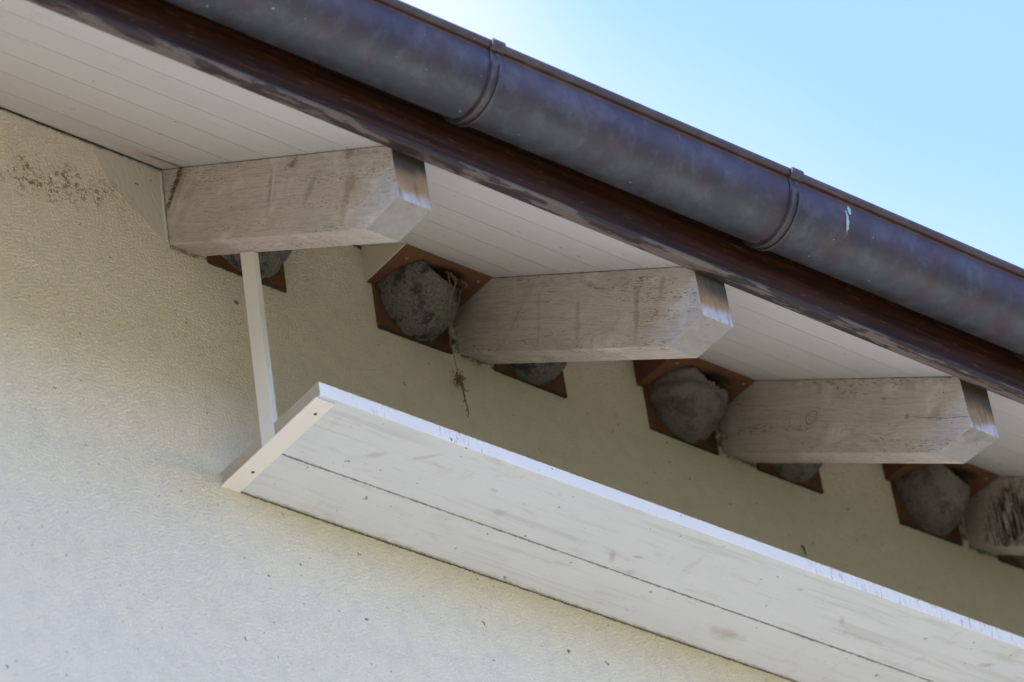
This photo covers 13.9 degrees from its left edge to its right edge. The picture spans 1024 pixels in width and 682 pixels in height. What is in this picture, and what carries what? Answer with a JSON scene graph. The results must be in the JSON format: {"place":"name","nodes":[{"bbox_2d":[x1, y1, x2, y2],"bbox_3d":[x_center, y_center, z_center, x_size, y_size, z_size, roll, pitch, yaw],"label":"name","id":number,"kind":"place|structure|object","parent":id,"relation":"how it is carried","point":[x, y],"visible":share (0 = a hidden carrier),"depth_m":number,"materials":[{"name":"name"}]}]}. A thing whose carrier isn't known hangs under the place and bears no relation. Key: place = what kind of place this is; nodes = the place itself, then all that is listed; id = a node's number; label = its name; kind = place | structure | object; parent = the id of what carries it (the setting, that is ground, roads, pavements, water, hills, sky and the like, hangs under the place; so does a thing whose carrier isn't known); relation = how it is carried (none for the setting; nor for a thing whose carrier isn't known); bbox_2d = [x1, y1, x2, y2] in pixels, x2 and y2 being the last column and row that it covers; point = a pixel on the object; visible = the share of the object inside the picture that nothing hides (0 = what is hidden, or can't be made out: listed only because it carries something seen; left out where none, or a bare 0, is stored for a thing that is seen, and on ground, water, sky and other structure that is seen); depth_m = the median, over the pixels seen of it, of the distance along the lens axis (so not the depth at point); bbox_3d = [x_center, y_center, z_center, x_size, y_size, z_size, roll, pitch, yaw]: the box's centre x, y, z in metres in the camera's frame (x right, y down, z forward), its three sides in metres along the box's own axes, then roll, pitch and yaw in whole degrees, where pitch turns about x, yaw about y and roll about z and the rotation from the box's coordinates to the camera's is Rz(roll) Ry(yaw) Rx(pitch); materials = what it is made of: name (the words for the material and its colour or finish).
{"place":"outdoors","nodes":[
{"label":"outdoors","id":0,"kind":"place"},
{"bbox_2d":[400,0,1023,267],"label":"sky","id":1,"kind":"structure","parent":0,"point":[913,110],"materials":[{"name":"blue"}]},
{"label":"terrace","id":2,"kind":"structure","parent":0,"visible":0},
{"bbox_2d":[0,0,1023,681],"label":"house","id":3,"kind":"structure","parent":2,"relation":"on","point":[154,154],"depth_m":8.96,"materials":[{"name":"paint"}]},
{"bbox_2d":[207,250,291,292],"bbox_3d":[-0.550,-0.267,9.258,0.231,0.235,0.155,21,-47,-33],"label":"martin nest","id":4,"kind":"object","parent":3,"relation":"hanging from","point":[271,265],"visible":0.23,"depth_m":9.22,"materials":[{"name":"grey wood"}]},
{"bbox_2d":[361,243,492,354],"bbox_3d":[-0.186,-0.129,9.511,0.250,0.232,0.155,21,-47,-33],"label":"martin nest","id":5,"kind":"object","parent":3,"relation":"hanging from","point":[412,288],"visible":0.99,"depth_m":9.46,"materials":[{"name":"grey soil"}]},
{"bbox_2d":[428,271,468,371],"bbox_3d":[-0.130,-0.058,9.459,0.081,0.189,0.162,-19,-39,13],"label":"dried root","id":6,"kind":"object","parent":5,"relation":"hanging from","point":[455,279],"visible":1,"depth_m":9.46,"materials":[{"name":"brown plant"}]},
{"bbox_2d":[451,369,469,417],"bbox_3d":[-0.110,0.118,9.438,0.046,0.134,0.031,21,-47,-33],"label":"root clump","id":7,"kind":"object","parent":6,"relation":"hanging from","point":[458,378],"visible":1,"depth_m":9.45,"materials":[{"name":"brown plant"}]},
{"bbox_2d":[494,362,566,398],"bbox_3d":[0.077,-0.029,9.694,0.231,0.232,0.155,21,-47,-33],"label":"martin nest","id":8,"kind":"object","parent":3,"relation":"hanging from","point":[548,377],"visible":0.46,"depth_m":9.65,"materials":[{"name":"grey soil"}]},
{"bbox_2d":[164,0,1023,359],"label":"gutter","id":9,"kind":"object","parent":3,"relation":"attached to","point":[454,74],"visible":1,"depth_m":8.75,"materials":[{"name":"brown metal"}]},
{"bbox_2d":[221,251,1023,681],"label":"shelf","id":10,"kind":"object","parent":3,"relation":"hanging from","point":[323,451],"visible":1,"depth_m":9.13,"materials":[{"name":"beige paint"}]},
{"bbox_2d":[632,358,756,455],"bbox_3d":[0.442,0.111,9.946,0.250,0.234,0.155,21,-47,-33],"label":"martin nest","id":11,"kind":"object","parent":3,"relation":"hanging from","point":[688,400],"visible":1,"depth_m":9.89,"materials":[{"name":"grey soil"}]},
{"bbox_2d":[756,463,823,493],"bbox_3d":[0.704,0.211,10.129,0.231,0.234,0.155,21,-47,-33],"label":"martin nest","id":12,"kind":"object","parent":3,"relation":"hanging from","point":[806,475],"visible":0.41,"depth_m":10.08,"materials":[{"name":"grey soil"}]},
{"bbox_2d":[881,462,999,545],"bbox_3d":[1.069,0.350,10.381,0.250,0.233,0.155,21,-47,-33],"label":"martin nest","id":13,"kind":"object","parent":3,"relation":"hanging from","point":[932,499],"visible":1,"depth_m":10.33,"materials":[{"name":"grey soil"}]},
{"bbox_2d":[997,555,1023,569],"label":"martin nest","id":14,"kind":"object","parent":3,"relation":"hanging from","point":[1016,561],"visible":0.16,"depth_m":10.51,"materials":[{"name":"red wood"}]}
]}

